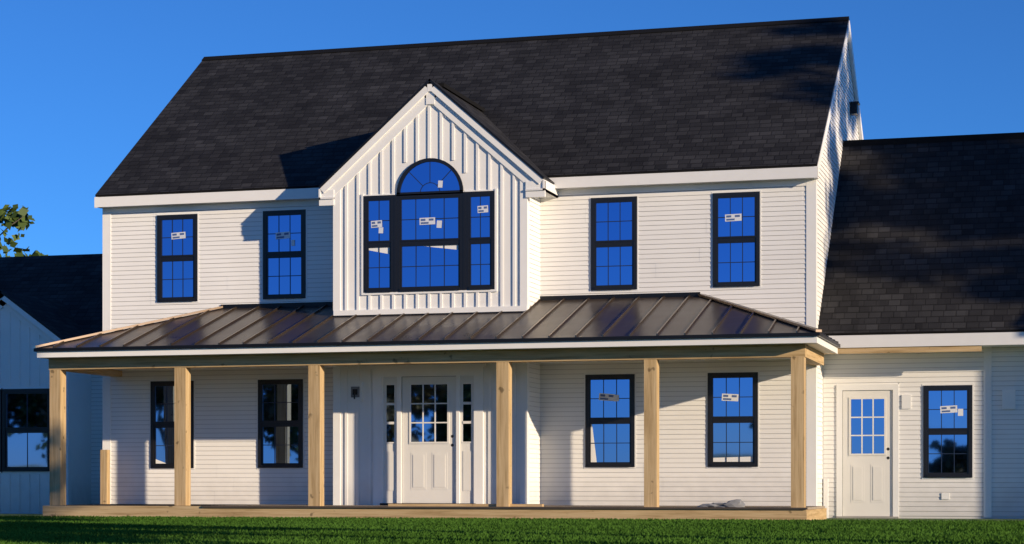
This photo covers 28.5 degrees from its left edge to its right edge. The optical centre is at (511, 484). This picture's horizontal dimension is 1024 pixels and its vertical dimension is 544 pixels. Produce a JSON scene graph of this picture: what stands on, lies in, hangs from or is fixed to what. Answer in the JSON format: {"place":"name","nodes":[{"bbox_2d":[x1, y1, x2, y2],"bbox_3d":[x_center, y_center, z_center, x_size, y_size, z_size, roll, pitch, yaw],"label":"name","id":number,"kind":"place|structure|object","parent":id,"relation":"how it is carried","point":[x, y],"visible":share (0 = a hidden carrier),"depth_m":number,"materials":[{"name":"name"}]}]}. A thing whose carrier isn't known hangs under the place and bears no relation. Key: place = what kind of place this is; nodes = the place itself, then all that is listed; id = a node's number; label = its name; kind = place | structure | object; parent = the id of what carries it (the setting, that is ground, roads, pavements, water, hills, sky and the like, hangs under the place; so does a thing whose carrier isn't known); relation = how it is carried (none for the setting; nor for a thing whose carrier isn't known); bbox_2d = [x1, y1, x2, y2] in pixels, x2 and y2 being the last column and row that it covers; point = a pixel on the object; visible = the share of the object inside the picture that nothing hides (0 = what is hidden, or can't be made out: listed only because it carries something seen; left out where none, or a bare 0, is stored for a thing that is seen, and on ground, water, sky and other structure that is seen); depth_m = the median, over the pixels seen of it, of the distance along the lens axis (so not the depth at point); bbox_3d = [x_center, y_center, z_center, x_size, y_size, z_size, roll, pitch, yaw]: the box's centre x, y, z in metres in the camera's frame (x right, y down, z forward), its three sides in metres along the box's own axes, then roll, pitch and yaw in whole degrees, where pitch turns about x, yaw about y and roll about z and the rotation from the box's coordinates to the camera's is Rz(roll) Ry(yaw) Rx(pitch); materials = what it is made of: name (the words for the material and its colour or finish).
{"place":"outdoors","nodes":[
{"label":"outdoors","id":0,"kind":"place"},
{"bbox_2d":[0,290,102,513],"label":"wing walls","id":1,"kind":"structure","parent":0,"point":[27,323],"depth_m":36.67,"materials":[{"name":"white wood"}]},
{"bbox_2d":[0,254,102,335],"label":"wing roof","id":2,"kind":"structure","parent":1,"relation":"on","point":[73,284],"depth_m":39.59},
{"bbox_2d":[0,515,1023,543],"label":"lawn grass","id":3,"kind":"structure","parent":0,"point":[55,529],"depth_m":21.71,"materials":[{"name":"green plant"}]},
{"bbox_2d":[0,514,1023,520],"bbox_3d":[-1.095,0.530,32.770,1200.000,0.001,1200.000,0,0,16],"label":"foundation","id":4,"kind":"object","parent":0,"point":[860,519],"depth_m":30.67,"materials":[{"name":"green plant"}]},
{"bbox_2d":[0,204,47,256],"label":"tree","id":5,"kind":"object","parent":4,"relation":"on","point":[20,218],"visible":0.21,"depth_m":49.69,"materials":[{"name":"green plant"}]},
{"bbox_2d":[37,336,837,520],"bbox_3d":[-1.265,-0.772,31.509,12.340,2.705,2.520,0,0,16],"label":"porch","id":6,"kind":"object","parent":4,"relation":"on","point":[800,352],"visible":0.91,"depth_m":30.46,"materials":[{"name":"brown wood"}]},
{"bbox_2d":[33,292,839,351],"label":"porch roof","id":7,"kind":"structure","parent":6,"relation":"on","point":[685,315],"depth_m":31.16,"materials":[{"name":"brown metal"}]},
{"bbox_2d":[388,504,543,506],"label":"deck lumber offcuts","id":8,"kind":"object","parent":6,"relation":"on","point":[518,505],"visible":0.9,"depth_m":30.42,"materials":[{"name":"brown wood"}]},
{"bbox_2d":[697,499,744,506],"bbox_3d":[3.047,0.271,29.386,0.720,0.119,0.308,0,0,16],"label":"deck tarp pile","id":9,"kind":"object","parent":6,"relation":"on","point":[736,503],"visible":0.94,"depth_m":29.26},
{"bbox_2d":[94,20,863,505],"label":"house walls","id":10,"kind":"structure","parent":4,"relation":"on","point":[754,238],"depth_m":32.18,"materials":[{"name":"white wood"}]},
{"bbox_2d":[319,79,557,504],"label":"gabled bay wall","id":11,"kind":"structure","parent":10,"relation":"attached to","point":[432,192],"depth_m":31.99,"materials":[{"name":"white wood"}]},
{"bbox_2d":[95,16,858,196],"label":"house roof","id":12,"kind":"structure","parent":10,"relation":"on","point":[750,95],"depth_m":34.65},
{"bbox_2d":[0,0,1023,256],"label":"sky","id":13,"kind":"structure","parent":0,"point":[82,81],"materials":[{"name":"blue"}]},
{"bbox_2d":[822,331,1023,518],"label":"wing walls","id":14,"kind":"structure","parent":0,"point":[924,425],"depth_m":31.52,"materials":[{"name":"white wood"}]},
{"bbox_2d":[818,132,1023,334],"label":"wing roof","id":15,"kind":"structure","parent":14,"relation":"on","point":[927,235],"depth_m":32.47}
]}

